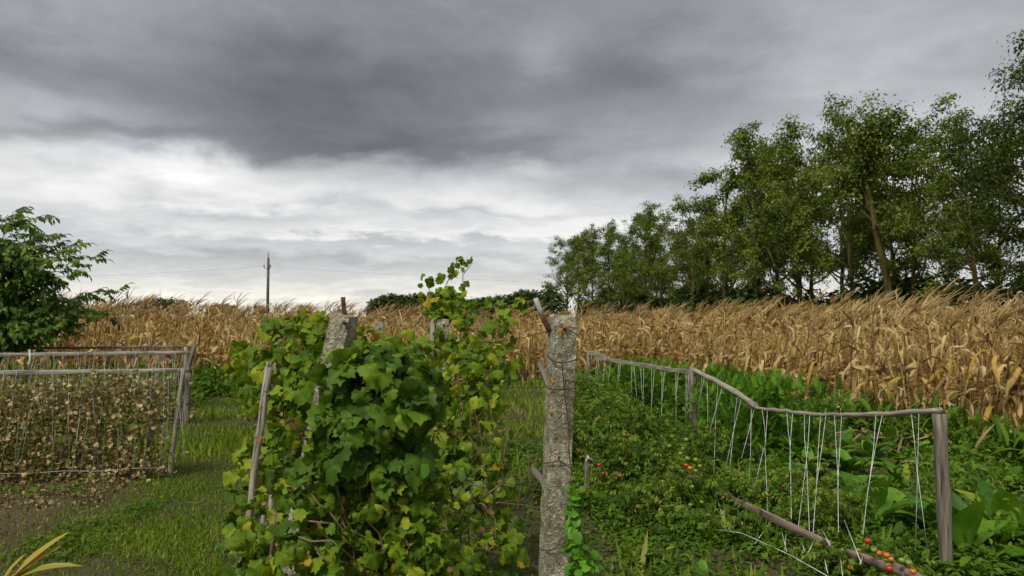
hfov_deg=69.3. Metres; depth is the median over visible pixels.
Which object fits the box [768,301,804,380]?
maize plant
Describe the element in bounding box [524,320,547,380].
maize plant
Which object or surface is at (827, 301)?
bush
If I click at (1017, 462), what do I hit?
broad leaved plant
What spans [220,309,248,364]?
maize plant
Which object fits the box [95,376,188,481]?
bean plant
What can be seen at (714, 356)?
maize plant
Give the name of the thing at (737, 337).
maize plant
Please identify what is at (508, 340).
vine wire
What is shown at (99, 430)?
bean plant
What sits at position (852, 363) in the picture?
maize plant
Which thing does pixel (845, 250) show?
windbreak tree
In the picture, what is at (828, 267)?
windbreak tree
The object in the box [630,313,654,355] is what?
maize plant
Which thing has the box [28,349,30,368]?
plastic strip
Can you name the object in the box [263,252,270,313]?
utility pole
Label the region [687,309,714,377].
maize plant
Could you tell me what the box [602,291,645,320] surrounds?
bush
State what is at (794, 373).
maize plant
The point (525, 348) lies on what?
maize plant
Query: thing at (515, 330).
maize plant
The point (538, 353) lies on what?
maize plant
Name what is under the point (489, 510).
vine cordon
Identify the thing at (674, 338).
maize plant
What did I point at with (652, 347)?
maize plant
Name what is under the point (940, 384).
maize plant
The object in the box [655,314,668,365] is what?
maize plant
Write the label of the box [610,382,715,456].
tomato plant
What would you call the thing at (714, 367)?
herb plant
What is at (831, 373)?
maize plant
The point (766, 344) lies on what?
maize plant
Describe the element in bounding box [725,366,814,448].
herb plant
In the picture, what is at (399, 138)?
sky
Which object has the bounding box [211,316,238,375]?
maize plant
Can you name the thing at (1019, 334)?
maize plant
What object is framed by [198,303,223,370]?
maize plant
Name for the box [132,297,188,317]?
bush
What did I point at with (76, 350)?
maize plant
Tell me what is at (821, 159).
windbreak tree
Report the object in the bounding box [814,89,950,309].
windbreak tree
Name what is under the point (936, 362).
maize plant
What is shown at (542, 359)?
maize plant
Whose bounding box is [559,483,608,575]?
bindweed plant
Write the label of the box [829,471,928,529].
broad leaved plant
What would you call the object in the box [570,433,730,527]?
tomato plant
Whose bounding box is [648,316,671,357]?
maize plant
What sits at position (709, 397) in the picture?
herb plant
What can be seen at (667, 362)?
herb plant
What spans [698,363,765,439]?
herb plant
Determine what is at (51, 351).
maize plant
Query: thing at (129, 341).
maize plant
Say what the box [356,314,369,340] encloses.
maize plant
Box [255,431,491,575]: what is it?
grape vine
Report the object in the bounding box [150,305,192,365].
maize plant
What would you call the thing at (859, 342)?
maize plant
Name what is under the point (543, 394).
tomato plant
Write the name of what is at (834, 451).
broad leaved plant
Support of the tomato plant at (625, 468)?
on the ground at (84, 569)
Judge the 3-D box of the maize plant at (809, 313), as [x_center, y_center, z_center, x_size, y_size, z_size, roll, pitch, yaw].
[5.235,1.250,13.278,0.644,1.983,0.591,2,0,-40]
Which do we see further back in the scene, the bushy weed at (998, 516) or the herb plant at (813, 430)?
the herb plant at (813, 430)
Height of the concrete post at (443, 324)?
1.779 m
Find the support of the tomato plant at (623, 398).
on the ground at (84, 569)
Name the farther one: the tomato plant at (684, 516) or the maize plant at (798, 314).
the maize plant at (798, 314)
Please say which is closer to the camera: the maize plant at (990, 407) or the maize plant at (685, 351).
the maize plant at (990, 407)
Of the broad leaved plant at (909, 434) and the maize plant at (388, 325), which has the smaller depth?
the broad leaved plant at (909, 434)
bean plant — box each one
[0,373,57,483]
[0,376,34,417]
[0,377,26,482]
[0,378,81,483]
[6,389,51,416]
[18,381,102,481]
[22,375,80,420]
[38,372,114,481]
[44,374,94,416]
[53,381,115,415]
[63,369,158,481]
[81,375,132,424]
[83,367,171,479]
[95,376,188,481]
[107,374,162,413]
[120,376,175,423]
[125,374,201,422]
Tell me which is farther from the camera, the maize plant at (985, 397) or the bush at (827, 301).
the bush at (827, 301)
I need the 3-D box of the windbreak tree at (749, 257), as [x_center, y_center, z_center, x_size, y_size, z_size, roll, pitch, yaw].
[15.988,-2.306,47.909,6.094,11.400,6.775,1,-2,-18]
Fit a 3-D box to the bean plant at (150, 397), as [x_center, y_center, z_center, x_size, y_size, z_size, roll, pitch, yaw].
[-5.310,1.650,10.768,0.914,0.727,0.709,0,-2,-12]
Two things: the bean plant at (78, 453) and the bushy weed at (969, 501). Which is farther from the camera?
the bean plant at (78, 453)
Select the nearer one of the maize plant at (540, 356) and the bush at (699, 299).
the maize plant at (540, 356)
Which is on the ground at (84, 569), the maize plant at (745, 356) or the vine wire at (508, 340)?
the maize plant at (745, 356)
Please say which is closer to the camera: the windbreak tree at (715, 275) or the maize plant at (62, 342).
the maize plant at (62, 342)
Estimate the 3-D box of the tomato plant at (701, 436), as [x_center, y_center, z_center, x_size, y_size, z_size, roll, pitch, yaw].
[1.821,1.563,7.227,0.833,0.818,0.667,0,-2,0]
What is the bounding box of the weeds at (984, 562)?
[0,351,1023,575]
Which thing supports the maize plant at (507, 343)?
on the ground at (84, 569)
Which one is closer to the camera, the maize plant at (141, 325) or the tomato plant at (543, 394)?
the tomato plant at (543, 394)
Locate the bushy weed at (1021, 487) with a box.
[987,475,1023,528]
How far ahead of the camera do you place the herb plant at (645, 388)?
10.56 m
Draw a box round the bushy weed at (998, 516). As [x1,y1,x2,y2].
[907,477,1023,566]
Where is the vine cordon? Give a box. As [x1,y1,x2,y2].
[240,375,542,575]
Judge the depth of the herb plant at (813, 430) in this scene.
7.96 m
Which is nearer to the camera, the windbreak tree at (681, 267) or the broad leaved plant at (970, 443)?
the broad leaved plant at (970, 443)
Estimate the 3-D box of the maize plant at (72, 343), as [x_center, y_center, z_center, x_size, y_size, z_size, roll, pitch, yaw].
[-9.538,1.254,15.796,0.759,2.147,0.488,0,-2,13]
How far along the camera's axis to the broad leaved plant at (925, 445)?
7.86 m
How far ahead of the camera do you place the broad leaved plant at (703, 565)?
4.47 m
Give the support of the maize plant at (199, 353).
on the ground at (84, 569)
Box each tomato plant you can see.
[530,400,595,466]
[533,369,604,419]
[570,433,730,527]
[573,364,623,444]
[574,405,686,489]
[575,386,643,474]
[590,378,649,436]
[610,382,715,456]
[613,437,725,509]
[614,432,717,481]
[649,457,784,545]
[660,408,748,477]
[701,464,833,511]
[713,448,841,503]
[752,474,886,544]
[764,529,941,575]
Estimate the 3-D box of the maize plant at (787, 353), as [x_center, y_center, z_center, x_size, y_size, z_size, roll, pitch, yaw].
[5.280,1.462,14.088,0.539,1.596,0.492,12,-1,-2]
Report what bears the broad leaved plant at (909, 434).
on the ground at (84, 569)
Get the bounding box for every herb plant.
[589,360,653,421]
[604,358,668,427]
[606,355,664,403]
[611,358,682,426]
[616,353,660,397]
[635,361,703,430]
[640,355,688,411]
[676,375,773,466]
[678,361,759,418]
[681,363,744,418]
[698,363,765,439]
[698,365,759,439]
[704,371,797,454]
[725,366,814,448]
[734,368,802,448]
[770,372,860,462]
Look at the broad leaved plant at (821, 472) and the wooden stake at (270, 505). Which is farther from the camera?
the broad leaved plant at (821, 472)
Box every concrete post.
[281,297,358,575]
[374,322,383,332]
[434,319,448,477]
[530,297,577,575]
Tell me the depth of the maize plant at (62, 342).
16.37 m
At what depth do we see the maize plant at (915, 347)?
11.45 m
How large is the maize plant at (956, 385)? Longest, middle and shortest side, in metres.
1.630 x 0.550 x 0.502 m
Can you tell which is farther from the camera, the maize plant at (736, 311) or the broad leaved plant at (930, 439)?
the maize plant at (736, 311)
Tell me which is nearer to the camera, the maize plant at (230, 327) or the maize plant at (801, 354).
the maize plant at (801, 354)
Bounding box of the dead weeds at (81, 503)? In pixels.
[0,478,92,561]
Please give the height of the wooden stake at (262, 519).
1.619 m
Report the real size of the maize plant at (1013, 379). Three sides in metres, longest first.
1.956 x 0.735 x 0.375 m
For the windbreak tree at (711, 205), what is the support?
on the ground at (84, 569)
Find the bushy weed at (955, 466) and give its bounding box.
[868,436,1020,500]
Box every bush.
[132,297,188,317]
[208,303,235,315]
[573,295,596,327]
[574,297,599,326]
[590,285,632,323]
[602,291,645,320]
[624,293,649,313]
[630,289,673,328]
[663,284,708,333]
[665,287,735,320]
[683,282,740,324]
[707,283,762,331]
[719,291,794,333]
[730,278,819,311]
[745,293,824,330]
[789,283,865,321]
[813,277,910,332]
[839,269,923,326]
[868,268,955,346]
[897,272,1023,342]
[999,293,1023,347]
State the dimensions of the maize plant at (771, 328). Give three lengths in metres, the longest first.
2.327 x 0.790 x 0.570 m
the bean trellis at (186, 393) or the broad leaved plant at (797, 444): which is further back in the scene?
the bean trellis at (186, 393)
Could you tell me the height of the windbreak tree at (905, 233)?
9.455 m
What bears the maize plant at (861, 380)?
on the ground at (84, 569)
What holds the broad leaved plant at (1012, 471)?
on the ground at (84, 569)
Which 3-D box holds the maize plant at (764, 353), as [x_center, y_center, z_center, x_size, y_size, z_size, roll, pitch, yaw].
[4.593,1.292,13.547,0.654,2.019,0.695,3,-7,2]
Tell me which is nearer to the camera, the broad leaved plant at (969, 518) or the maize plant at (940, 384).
the broad leaved plant at (969, 518)
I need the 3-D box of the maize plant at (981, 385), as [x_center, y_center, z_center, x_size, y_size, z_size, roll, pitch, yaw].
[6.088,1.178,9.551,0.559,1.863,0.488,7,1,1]
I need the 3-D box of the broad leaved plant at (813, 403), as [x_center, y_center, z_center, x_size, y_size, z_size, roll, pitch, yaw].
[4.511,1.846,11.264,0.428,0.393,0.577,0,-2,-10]
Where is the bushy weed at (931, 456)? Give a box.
[881,420,1018,492]
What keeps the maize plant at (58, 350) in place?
on the ground at (84, 569)
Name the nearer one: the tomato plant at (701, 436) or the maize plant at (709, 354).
the tomato plant at (701, 436)
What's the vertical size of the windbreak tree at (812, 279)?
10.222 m
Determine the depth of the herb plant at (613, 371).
10.95 m
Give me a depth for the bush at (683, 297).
50.39 m
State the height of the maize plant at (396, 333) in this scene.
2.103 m
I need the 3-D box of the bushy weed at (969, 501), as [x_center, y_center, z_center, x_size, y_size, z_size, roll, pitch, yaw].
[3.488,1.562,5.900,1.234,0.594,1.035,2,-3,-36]
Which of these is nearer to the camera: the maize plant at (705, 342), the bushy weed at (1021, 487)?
the bushy weed at (1021, 487)
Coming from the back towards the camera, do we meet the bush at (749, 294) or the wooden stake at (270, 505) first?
the bush at (749, 294)
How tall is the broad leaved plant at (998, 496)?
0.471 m
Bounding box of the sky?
[0,0,1023,316]
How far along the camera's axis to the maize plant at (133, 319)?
16.66 m
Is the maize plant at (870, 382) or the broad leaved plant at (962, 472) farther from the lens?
the maize plant at (870, 382)
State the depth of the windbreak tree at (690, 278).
54.69 m
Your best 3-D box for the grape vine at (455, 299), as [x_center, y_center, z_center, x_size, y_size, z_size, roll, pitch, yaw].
[-0.539,0.784,5.891,1.128,2.085,0.769,-2,-3,35]
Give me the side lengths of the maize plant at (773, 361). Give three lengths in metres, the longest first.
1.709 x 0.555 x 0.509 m
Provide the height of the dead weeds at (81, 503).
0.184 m
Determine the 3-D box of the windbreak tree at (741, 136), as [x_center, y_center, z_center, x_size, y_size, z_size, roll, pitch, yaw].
[13.012,-3.021,38.753,5.593,12.154,7.228,0,-2,11]
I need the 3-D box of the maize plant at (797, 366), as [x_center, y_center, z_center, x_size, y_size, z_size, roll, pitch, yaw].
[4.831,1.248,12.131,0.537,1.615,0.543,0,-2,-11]
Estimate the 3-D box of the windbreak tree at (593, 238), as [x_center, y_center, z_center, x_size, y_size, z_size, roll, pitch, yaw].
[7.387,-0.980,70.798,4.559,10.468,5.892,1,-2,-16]
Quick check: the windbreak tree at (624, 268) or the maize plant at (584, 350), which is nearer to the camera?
the maize plant at (584, 350)
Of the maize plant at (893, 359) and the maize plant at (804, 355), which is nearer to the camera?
the maize plant at (893, 359)
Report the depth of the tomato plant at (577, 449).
7.89 m
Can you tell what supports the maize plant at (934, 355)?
on the ground at (84, 569)
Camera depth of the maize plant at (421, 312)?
17.99 m
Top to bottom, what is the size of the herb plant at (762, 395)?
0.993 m
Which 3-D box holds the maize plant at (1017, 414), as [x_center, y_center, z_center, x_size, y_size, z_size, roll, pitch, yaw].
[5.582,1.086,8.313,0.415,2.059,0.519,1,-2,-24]
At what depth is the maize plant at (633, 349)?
18.14 m
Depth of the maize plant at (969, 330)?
10.50 m
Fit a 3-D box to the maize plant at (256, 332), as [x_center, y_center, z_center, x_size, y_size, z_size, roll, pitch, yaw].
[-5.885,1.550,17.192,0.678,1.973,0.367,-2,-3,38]
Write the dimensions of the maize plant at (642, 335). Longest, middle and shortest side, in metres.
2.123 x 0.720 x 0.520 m
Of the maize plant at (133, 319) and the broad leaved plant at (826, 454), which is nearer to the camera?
the broad leaved plant at (826, 454)
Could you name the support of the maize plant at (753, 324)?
on the ground at (84, 569)
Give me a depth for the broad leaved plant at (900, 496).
5.85 m
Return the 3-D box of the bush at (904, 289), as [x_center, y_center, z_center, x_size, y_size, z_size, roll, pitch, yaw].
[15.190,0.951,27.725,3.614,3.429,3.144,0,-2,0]
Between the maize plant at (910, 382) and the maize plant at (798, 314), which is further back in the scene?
the maize plant at (798, 314)
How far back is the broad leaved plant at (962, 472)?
6.83 m
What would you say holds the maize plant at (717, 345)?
on the ground at (84, 569)
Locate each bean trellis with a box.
[0,343,196,423]
[0,345,189,404]
[0,368,189,478]
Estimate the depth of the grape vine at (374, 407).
2.56 m
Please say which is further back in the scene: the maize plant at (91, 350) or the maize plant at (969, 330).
the maize plant at (91, 350)
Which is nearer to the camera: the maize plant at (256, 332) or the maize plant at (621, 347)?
the maize plant at (256, 332)
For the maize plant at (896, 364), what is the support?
on the ground at (84, 569)
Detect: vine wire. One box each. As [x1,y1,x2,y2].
[455,374,543,387]
[458,331,545,342]
[475,429,537,462]
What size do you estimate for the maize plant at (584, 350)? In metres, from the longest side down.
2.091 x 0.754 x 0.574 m
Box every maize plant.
[1,305,37,369]
[15,301,38,369]
[25,343,56,369]
[39,319,60,369]
[44,293,83,369]
[47,291,75,369]
[56,298,81,369]
[66,320,84,367]
[69,306,97,368]
[72,305,110,368]
[82,309,105,368]
[86,307,118,368]
[89,300,126,374]
[95,304,119,367]
[98,324,114,368]
[107,309,146,368]
[114,302,145,367]
[115,298,162,373]
[119,304,155,367]
[124,305,160,368]
[133,293,160,368]
[149,296,188,376]
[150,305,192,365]
[150,307,174,373]
[151,321,178,367]
[160,315,191,367]
[163,316,189,381]
[164,305,185,367]
[177,311,206,371]
[180,292,210,378]
[191,307,218,372]
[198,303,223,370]
[203,311,233,369]
[208,311,229,367]
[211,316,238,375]
[213,309,246,366]
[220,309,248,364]
[224,314,261,361]
[237,303,250,363]
[249,314,265,368]
[252,312,281,352]
[259,313,272,367]
[270,301,286,340]
[277,306,304,370]
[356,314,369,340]
[370,308,386,326]
[384,317,398,337]
[391,318,406,353]
[395,310,409,343]
[403,313,423,337]
[405,315,422,343]
[407,305,429,355]
[481,313,496,363]
[483,301,510,359]
[497,316,518,371]
[503,310,526,383]
[505,312,537,382]
[511,305,534,359]
[520,320,539,379]
[521,299,546,381]
[522,303,542,377]
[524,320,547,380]
[525,314,552,376]
[575,315,583,362]
[575,315,585,373]
[576,314,603,369]
[585,311,606,371]
[593,310,621,372]
[598,325,614,371]
[606,309,621,364]
[611,311,632,365]
[614,322,637,363]
[617,308,636,355]
[627,307,650,358]
[629,307,654,360]
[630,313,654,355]
[631,309,657,358]
[639,309,669,360]
[641,305,662,359]
[645,307,674,363]
[645,313,671,364]
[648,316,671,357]
[649,303,677,360]
[654,309,683,356]
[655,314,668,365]
[659,320,671,364]
[662,314,690,365]
[666,314,689,376]
[669,319,687,373]
[673,327,692,367]
[676,301,706,377]
[678,319,701,367]
[682,306,714,368]
[682,316,701,357]
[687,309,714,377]
[687,323,702,376]
[693,300,717,370]
[694,304,720,367]
[694,321,715,366]
[696,317,723,365]
[699,307,726,377]
[700,320,723,368]
[701,311,722,370]
[707,330,724,361]
[709,303,742,368]
[711,298,755,367]
[712,297,741,369]
[717,310,728,364]
[721,306,770,369]
[721,311,754,374]
[722,311,754,367]
[726,305,755,365]
[728,310,749,365]
[733,312,785,374]
[735,304,765,375]
[738,293,782,376]
[739,304,763,363]
[743,304,771,370]
[744,305,780,378]
[751,307,784,372]
[753,298,805,367]
[756,322,779,367]
[761,318,791,385]
[764,320,793,383]
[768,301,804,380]
[775,303,812,393]
[775,316,801,390]
[777,310,822,400]
[782,315,827,398]
[783,325,805,382]
[784,317,825,400]
[786,304,818,397]
[786,317,814,397]
[791,324,810,391]
[795,304,838,402]
[795,315,841,401]
[799,306,837,395]
[807,316,837,400]
[809,310,849,394]
[810,315,850,402]
[811,312,848,404]
[812,288,860,409]
[820,300,870,384]
[821,320,847,400]
[826,302,869,400]
[826,307,861,399]
[829,308,866,400]
[830,298,858,405]
[831,307,870,396]
[833,298,873,409]
[836,317,883,400]
[837,318,862,394]
[838,304,881,401]
[844,317,875,394]
[845,290,896,410]
[846,322,889,403]
[848,317,883,405]
[850,286,903,411]
[862,286,907,405]
[865,302,912,402]
[869,303,907,411]
[871,295,920,404]
[872,309,907,403]
[875,319,910,408]
[878,304,923,423]
[882,303,932,408]
[883,295,930,406]
[888,291,945,417]
[890,283,946,391]
[890,325,925,404]
[893,305,918,410]
[903,302,950,415]
[907,308,945,402]
[908,291,947,419]
[920,311,968,411]
[922,305,975,406]
[925,323,966,420]
[938,328,979,426]
[942,295,984,424]
[945,302,1023,420]
[946,324,986,426]
[948,295,994,428]
[961,304,1015,428]
[964,311,1015,431]
[970,302,1018,422]
[970,306,1023,436]
[977,293,1023,437]
[990,316,1023,431]
[990,324,1022,416]
[994,327,1023,425]
[997,290,1023,436]
[998,309,1023,369]
[1001,311,1023,426]
[1016,317,1023,420]
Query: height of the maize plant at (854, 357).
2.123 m
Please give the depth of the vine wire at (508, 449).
3.05 m
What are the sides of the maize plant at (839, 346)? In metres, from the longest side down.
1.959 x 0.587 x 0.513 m
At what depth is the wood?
297.47 m
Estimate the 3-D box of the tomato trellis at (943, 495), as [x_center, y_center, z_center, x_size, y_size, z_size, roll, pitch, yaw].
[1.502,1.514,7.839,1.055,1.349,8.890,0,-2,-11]
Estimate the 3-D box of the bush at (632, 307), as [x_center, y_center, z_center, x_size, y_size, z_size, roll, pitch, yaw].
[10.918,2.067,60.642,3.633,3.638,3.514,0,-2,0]
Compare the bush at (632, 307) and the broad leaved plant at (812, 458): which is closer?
the broad leaved plant at (812, 458)
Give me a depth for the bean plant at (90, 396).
10.61 m
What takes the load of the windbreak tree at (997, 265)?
on the ground at (84, 569)
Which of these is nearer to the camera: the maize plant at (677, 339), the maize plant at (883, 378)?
the maize plant at (883, 378)
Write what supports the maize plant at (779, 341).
on the ground at (84, 569)
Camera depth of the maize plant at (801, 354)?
12.52 m
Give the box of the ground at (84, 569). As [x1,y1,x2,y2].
[0,317,1023,575]
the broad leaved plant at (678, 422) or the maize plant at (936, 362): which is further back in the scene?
the maize plant at (936, 362)
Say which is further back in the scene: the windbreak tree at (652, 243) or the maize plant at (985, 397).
the windbreak tree at (652, 243)
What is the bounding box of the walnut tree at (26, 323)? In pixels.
[0,206,134,363]
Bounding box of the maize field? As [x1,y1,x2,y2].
[3,276,1023,420]
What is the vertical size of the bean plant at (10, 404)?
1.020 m
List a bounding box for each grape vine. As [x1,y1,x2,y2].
[210,309,337,575]
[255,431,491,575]
[290,322,397,354]
[305,334,449,574]
[399,328,532,575]
[412,256,527,444]
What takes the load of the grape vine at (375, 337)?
on the ground at (84, 569)
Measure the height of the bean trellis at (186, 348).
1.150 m
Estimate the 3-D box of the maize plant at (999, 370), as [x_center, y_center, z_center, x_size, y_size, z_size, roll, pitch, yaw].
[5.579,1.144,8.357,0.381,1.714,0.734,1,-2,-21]
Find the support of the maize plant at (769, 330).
on the ground at (84, 569)
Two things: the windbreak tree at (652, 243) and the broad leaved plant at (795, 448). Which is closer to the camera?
the broad leaved plant at (795, 448)
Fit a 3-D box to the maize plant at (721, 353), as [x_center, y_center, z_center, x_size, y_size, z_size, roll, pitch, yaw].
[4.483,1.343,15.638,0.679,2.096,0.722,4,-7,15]
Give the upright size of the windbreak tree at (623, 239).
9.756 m
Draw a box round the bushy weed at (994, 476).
[911,437,1023,503]
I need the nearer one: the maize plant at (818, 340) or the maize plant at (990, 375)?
the maize plant at (990, 375)
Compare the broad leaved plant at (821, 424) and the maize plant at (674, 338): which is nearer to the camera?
the broad leaved plant at (821, 424)
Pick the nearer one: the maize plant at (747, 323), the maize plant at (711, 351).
the maize plant at (747, 323)
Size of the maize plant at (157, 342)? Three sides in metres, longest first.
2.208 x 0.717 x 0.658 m
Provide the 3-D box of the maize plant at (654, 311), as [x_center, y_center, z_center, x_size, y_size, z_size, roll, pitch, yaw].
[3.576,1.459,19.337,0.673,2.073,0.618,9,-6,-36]
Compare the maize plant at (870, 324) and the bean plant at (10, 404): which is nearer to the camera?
the bean plant at (10, 404)
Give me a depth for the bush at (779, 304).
37.67 m
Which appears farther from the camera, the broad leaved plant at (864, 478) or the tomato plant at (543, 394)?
the tomato plant at (543, 394)
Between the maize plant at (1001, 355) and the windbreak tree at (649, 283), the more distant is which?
the windbreak tree at (649, 283)
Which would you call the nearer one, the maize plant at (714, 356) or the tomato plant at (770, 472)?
the tomato plant at (770, 472)
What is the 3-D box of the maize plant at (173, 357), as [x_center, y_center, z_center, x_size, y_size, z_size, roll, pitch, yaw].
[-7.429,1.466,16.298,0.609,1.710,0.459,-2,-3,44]
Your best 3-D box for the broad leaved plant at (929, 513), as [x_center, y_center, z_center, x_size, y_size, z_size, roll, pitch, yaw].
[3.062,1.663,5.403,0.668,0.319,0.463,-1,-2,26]
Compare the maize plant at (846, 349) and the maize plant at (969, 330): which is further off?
the maize plant at (846, 349)
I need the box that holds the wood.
[363,292,430,316]
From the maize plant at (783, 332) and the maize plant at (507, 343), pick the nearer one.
the maize plant at (783, 332)
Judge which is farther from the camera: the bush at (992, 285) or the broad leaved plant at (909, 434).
the bush at (992, 285)
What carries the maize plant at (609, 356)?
on the ground at (84, 569)
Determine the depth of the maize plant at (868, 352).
11.75 m
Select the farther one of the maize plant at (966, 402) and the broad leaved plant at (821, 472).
the maize plant at (966, 402)
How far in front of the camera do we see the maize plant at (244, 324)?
16.84 m
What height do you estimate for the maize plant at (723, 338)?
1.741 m
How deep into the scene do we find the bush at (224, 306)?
329.19 m
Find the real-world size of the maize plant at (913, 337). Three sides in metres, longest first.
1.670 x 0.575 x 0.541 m
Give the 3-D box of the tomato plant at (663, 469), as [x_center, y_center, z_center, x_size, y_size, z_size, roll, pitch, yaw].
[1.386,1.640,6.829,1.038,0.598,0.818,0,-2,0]
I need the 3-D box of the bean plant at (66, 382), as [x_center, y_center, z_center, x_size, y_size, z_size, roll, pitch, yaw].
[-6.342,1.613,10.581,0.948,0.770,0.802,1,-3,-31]
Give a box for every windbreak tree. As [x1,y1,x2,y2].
[538,234,581,314]
[552,227,601,328]
[565,223,608,332]
[577,221,644,327]
[604,217,649,329]
[606,242,652,292]
[611,202,682,330]
[622,198,690,312]
[629,238,667,299]
[639,251,678,297]
[649,192,722,320]
[653,226,716,293]
[663,241,720,303]
[672,154,785,336]
[679,240,718,288]
[688,198,746,298]
[706,110,837,343]
[706,120,815,303]
[708,172,794,288]
[742,141,838,291]
[761,163,847,296]
[773,90,932,331]
[789,136,895,294]
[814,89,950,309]
[822,137,940,281]
[841,92,976,302]
[868,140,1013,291]
[877,105,1023,326]
[918,137,1023,287]
[927,29,1023,272]
[972,86,1023,268]
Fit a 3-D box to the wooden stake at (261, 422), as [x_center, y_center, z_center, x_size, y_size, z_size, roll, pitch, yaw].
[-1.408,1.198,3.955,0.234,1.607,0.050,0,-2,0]
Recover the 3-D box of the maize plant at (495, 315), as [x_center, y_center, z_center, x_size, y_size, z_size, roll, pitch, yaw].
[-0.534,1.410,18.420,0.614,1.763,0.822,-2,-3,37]
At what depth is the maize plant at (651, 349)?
18.50 m
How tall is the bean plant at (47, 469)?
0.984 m
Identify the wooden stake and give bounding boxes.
[236,361,271,575]
[260,340,278,523]
[268,495,272,524]
[427,320,434,522]
[584,454,591,499]
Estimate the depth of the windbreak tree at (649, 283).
65.42 m
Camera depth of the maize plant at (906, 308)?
11.85 m
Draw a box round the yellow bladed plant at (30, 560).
[4,532,81,575]
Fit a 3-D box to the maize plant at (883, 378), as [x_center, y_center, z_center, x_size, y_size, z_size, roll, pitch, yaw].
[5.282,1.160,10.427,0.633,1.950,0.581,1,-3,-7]
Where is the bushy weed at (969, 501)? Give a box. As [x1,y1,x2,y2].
[875,451,1023,517]
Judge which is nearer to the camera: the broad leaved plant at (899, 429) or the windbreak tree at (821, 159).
the broad leaved plant at (899, 429)
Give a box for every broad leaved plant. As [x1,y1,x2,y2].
[666,419,688,435]
[699,558,726,575]
[762,450,799,464]
[765,431,784,452]
[766,447,797,464]
[769,425,812,446]
[776,433,820,458]
[778,437,819,455]
[783,446,821,461]
[788,445,826,464]
[789,455,840,482]
[797,398,822,410]
[811,408,839,438]
[816,444,837,467]
[824,447,884,473]
[824,448,860,469]
[827,428,864,454]
[827,473,874,491]
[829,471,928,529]
[842,436,906,466]
[854,433,896,450]
[866,427,904,453]
[868,460,922,490]
[870,417,888,431]
[876,421,914,448]
[884,490,936,536]
[886,444,923,465]
[890,487,915,515]
[892,440,931,461]
[904,426,933,459]
[904,428,928,446]
[921,492,1023,564]
[930,516,1023,553]
[932,440,983,461]
[949,449,981,462]
[949,459,985,491]
[954,477,1023,542]
[979,452,1023,492]
[1009,458,1023,485]
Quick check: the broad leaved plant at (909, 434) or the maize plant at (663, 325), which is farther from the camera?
the maize plant at (663, 325)
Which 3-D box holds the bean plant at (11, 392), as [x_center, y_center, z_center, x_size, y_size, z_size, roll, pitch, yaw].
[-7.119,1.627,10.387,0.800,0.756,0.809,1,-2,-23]
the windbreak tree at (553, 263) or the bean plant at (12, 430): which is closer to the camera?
the bean plant at (12, 430)
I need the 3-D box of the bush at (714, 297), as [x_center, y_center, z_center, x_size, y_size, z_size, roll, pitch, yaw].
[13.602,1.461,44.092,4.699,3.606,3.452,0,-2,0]
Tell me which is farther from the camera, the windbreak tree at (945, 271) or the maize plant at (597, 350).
the windbreak tree at (945, 271)
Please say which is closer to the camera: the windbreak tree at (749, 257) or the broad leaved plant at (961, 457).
the broad leaved plant at (961, 457)
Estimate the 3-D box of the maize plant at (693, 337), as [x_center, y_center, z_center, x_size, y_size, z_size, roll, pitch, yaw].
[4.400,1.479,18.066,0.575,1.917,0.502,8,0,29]
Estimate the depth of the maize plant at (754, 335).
15.35 m
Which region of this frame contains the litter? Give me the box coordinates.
[0,365,1018,575]
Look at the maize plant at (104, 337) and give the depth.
16.48 m
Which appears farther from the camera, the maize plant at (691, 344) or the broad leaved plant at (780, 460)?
the maize plant at (691, 344)
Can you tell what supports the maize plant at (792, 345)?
on the ground at (84, 569)
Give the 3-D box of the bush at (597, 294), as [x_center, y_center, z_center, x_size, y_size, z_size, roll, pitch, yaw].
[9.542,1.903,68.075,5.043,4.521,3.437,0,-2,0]
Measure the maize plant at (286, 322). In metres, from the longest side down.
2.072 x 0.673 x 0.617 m
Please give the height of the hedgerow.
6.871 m
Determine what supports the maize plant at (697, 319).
on the ground at (84, 569)
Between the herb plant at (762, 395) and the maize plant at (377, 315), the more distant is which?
the maize plant at (377, 315)
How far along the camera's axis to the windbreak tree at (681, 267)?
46.98 m
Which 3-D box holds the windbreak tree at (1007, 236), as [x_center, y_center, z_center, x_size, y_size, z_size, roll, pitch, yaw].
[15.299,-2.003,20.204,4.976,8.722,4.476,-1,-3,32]
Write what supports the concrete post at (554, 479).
on the ground at (84, 569)
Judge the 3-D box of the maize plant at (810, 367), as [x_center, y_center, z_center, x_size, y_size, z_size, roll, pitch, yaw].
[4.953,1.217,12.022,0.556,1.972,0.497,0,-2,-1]
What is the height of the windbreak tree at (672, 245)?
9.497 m
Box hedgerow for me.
[439,286,571,320]
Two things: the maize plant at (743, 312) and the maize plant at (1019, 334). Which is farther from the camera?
the maize plant at (743, 312)
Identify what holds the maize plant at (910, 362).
on the ground at (84, 569)
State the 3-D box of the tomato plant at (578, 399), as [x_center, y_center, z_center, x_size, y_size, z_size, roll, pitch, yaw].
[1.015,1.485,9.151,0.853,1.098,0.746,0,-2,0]
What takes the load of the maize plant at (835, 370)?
on the ground at (84, 569)
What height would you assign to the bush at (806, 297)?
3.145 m
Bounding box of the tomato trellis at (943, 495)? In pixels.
[586,351,952,575]
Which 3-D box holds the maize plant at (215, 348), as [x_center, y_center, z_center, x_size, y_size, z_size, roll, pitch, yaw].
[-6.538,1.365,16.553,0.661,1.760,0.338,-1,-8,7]
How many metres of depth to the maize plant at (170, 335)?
16.93 m

